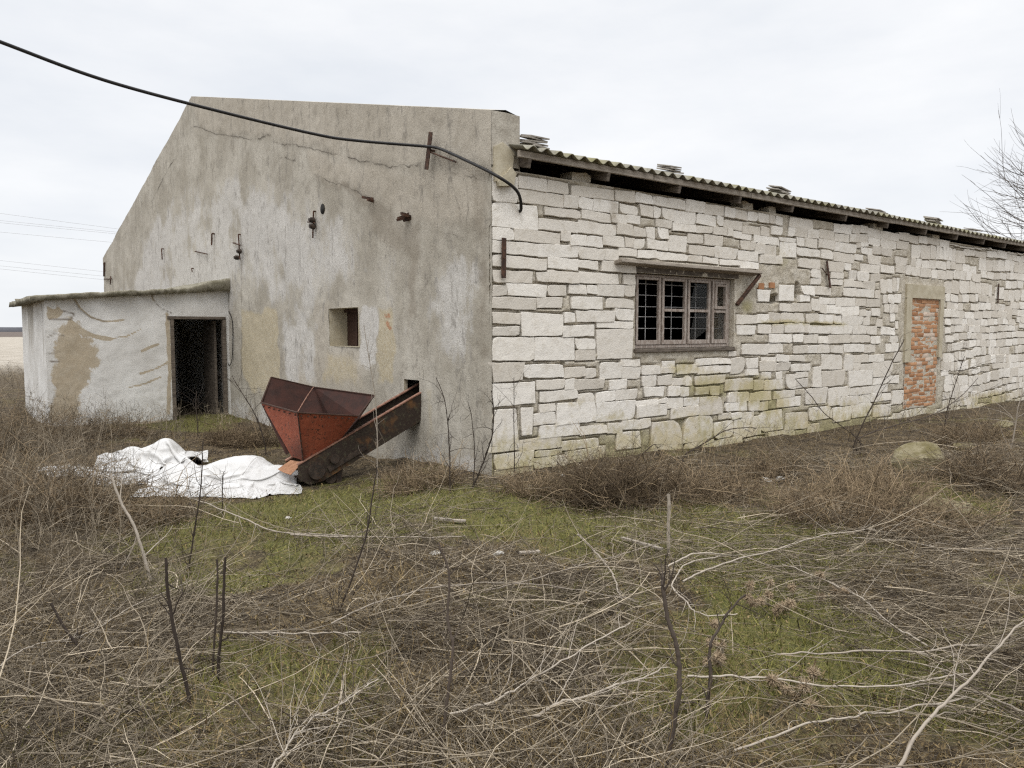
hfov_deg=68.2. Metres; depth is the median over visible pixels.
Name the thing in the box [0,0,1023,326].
sky
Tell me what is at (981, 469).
dry bush
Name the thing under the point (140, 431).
dry bush
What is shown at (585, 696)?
fallen branch
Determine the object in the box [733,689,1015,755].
fallen branch
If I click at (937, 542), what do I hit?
fallen branch
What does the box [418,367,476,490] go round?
bare sapling
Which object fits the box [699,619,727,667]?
burdock
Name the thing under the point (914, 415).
bare sapling
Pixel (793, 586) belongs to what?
burdock
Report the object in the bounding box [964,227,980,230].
roof sheet stack
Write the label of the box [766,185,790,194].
roof sheet stack
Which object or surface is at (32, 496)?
dry bush
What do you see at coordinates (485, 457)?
bare sapling
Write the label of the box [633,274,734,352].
window
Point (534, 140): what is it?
roof sheet stack
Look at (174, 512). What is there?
dry bush
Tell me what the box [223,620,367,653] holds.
fallen branch
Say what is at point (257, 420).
bare sapling
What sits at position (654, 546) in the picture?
wood scrap
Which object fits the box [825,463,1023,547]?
dry bush
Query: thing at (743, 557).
fallen branch
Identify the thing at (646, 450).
bare sapling
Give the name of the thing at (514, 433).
bare sapling
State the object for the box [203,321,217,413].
inner door
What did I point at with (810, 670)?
burdock
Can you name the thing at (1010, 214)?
bare tree
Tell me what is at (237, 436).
dry bush
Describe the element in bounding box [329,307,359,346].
gable window
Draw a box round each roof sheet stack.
[520,134,549,149]
[656,164,683,173]
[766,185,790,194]
[865,208,887,213]
[923,216,942,223]
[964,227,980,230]
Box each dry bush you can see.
[0,375,145,454]
[0,418,167,541]
[39,450,223,534]
[51,401,171,440]
[192,406,281,448]
[360,440,483,501]
[477,453,578,505]
[514,421,705,518]
[641,432,793,508]
[723,437,828,483]
[729,426,966,542]
[803,437,966,503]
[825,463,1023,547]
[903,405,1023,449]
[904,422,1023,500]
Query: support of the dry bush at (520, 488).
on the ground at (10, 344)
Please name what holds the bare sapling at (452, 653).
on the ground at (10, 344)
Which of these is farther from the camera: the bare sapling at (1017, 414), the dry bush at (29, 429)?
the dry bush at (29, 429)
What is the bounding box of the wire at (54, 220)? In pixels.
[0,213,115,228]
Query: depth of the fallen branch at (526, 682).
3.32 m
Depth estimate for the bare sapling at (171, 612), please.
3.35 m
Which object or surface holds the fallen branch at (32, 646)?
on the ground at (10, 344)
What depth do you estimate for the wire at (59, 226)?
66.76 m
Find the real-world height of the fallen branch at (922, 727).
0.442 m
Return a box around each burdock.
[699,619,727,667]
[742,579,795,619]
[762,664,822,711]
[787,570,849,602]
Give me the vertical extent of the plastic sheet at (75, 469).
0.079 m
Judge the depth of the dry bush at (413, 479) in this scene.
7.81 m
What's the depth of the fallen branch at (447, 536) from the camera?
5.94 m
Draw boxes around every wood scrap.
[434,517,465,521]
[519,549,540,553]
[620,536,663,549]
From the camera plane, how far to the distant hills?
1147.03 m
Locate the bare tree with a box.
[950,88,1023,250]
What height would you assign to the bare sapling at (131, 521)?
0.870 m
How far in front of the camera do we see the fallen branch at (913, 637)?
4.58 m
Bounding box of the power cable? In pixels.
[0,40,522,212]
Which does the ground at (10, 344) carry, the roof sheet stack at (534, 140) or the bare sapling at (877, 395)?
the bare sapling at (877, 395)
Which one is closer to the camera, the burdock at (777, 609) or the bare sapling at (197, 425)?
the burdock at (777, 609)
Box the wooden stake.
[666,494,670,555]
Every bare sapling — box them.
[50,603,95,663]
[97,466,172,580]
[151,558,200,704]
[157,439,231,575]
[179,383,213,434]
[199,560,227,674]
[203,466,239,517]
[212,557,238,680]
[215,366,276,454]
[315,457,386,616]
[358,321,394,493]
[399,525,496,764]
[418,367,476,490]
[456,393,488,483]
[460,388,501,487]
[488,367,530,477]
[618,433,682,472]
[649,551,688,767]
[671,581,767,718]
[682,417,775,464]
[792,378,861,454]
[853,328,911,455]
[855,371,977,453]
[933,319,1004,429]
[960,373,1023,444]
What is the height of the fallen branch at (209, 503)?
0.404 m
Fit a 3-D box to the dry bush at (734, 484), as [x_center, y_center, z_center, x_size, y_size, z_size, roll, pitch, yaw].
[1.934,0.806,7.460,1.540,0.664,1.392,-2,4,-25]
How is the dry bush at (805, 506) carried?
on the ground at (10, 344)
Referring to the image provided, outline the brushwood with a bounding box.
[0,424,1023,767]
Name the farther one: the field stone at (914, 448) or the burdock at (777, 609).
the field stone at (914, 448)
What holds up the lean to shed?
on the ground at (10, 344)
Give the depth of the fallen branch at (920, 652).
3.76 m
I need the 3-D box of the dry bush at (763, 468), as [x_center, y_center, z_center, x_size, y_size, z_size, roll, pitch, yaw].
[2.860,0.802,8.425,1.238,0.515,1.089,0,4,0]
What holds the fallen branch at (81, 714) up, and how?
on the ground at (10, 344)
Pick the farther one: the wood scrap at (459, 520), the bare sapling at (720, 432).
the bare sapling at (720, 432)
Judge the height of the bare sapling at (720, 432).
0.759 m
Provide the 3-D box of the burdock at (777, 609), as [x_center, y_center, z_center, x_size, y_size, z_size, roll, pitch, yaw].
[1.550,1.278,4.435,0.406,0.322,0.317,1,4,15]
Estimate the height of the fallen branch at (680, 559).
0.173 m
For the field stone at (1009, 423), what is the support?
on the ground at (10, 344)
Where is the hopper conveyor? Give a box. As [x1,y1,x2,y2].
[260,377,420,484]
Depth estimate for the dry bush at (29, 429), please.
11.60 m
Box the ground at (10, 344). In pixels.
[0,332,1023,767]
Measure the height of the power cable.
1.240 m
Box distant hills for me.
[0,327,21,331]
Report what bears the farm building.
on the ground at (10, 344)
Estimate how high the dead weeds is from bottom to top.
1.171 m
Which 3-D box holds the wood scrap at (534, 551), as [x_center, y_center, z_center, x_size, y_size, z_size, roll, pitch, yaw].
[0.130,1.226,5.517,0.159,0.020,0.045,-2,4,-22]
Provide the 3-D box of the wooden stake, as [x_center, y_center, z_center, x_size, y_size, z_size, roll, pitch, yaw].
[1.145,1.049,5.520,0.042,0.501,0.030,-2,5,-30]
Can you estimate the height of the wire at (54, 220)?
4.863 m
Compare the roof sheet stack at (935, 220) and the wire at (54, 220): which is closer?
the roof sheet stack at (935, 220)
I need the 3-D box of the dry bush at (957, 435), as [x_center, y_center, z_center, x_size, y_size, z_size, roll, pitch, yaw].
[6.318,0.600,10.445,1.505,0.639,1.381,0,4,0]
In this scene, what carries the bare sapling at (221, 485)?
on the ground at (10, 344)
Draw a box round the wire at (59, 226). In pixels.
[0,220,111,231]
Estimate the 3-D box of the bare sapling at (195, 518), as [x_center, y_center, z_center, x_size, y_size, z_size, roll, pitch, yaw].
[-2.323,0.917,5.421,0.437,1.011,0.435,2,5,30]
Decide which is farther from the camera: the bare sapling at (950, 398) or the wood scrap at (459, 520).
the bare sapling at (950, 398)
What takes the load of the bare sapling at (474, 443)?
on the ground at (10, 344)
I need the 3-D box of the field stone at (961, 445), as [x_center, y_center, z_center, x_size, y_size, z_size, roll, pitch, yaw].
[6.029,0.852,10.098,0.241,0.162,0.248,3,5,39]
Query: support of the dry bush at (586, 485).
on the ground at (10, 344)
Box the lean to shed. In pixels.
[9,278,232,425]
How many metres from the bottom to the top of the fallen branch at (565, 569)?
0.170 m
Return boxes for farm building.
[103,96,1023,475]
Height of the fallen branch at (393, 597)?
0.353 m
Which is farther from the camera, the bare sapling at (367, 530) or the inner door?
the inner door
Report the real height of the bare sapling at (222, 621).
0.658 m
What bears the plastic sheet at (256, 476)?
on the ground at (10, 344)
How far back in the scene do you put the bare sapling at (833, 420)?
10.16 m
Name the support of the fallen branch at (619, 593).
on the ground at (10, 344)
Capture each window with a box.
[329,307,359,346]
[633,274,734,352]
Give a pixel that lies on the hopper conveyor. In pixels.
(322, 434)
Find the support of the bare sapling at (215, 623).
on the ground at (10, 344)
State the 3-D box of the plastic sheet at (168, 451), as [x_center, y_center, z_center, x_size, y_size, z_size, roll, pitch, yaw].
[-4.774,0.952,10.001,1.460,0.456,2.706,-2,4,-23]
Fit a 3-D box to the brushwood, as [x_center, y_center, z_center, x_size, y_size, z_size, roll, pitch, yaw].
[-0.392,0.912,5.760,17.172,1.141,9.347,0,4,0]
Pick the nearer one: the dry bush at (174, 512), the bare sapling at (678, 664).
the bare sapling at (678, 664)
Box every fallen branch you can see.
[0,580,190,670]
[4,670,170,745]
[143,482,348,540]
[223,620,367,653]
[243,639,384,767]
[290,515,464,544]
[331,543,646,624]
[450,601,630,713]
[485,540,668,590]
[528,600,702,720]
[577,534,632,599]
[667,552,753,634]
[682,513,895,581]
[687,629,967,694]
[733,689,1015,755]
[742,551,927,646]
[777,634,1022,662]
[853,513,1020,554]
[868,660,1023,711]
[890,579,1023,767]
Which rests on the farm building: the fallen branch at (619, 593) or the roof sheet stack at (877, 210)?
the roof sheet stack at (877, 210)
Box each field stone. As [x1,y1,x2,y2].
[891,441,947,470]
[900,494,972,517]
[953,442,973,450]
[993,420,1013,427]
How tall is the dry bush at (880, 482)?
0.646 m
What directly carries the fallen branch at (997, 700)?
on the ground at (10, 344)
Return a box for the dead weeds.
[0,356,1023,735]
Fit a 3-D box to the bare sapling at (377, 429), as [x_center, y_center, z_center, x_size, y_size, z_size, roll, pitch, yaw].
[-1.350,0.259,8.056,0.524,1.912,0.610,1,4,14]
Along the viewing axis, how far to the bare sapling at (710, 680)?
3.33 m
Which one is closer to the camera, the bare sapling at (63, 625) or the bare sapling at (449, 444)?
the bare sapling at (63, 625)
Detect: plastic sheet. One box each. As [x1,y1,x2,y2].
[39,466,116,476]
[87,438,207,485]
[131,455,301,498]
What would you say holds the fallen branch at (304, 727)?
on the ground at (10, 344)
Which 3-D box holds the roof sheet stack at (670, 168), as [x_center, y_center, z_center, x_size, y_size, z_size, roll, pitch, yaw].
[2.115,-2.889,10.171,0.361,0.157,0.276,-3,5,-38]
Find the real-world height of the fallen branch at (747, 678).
0.315 m

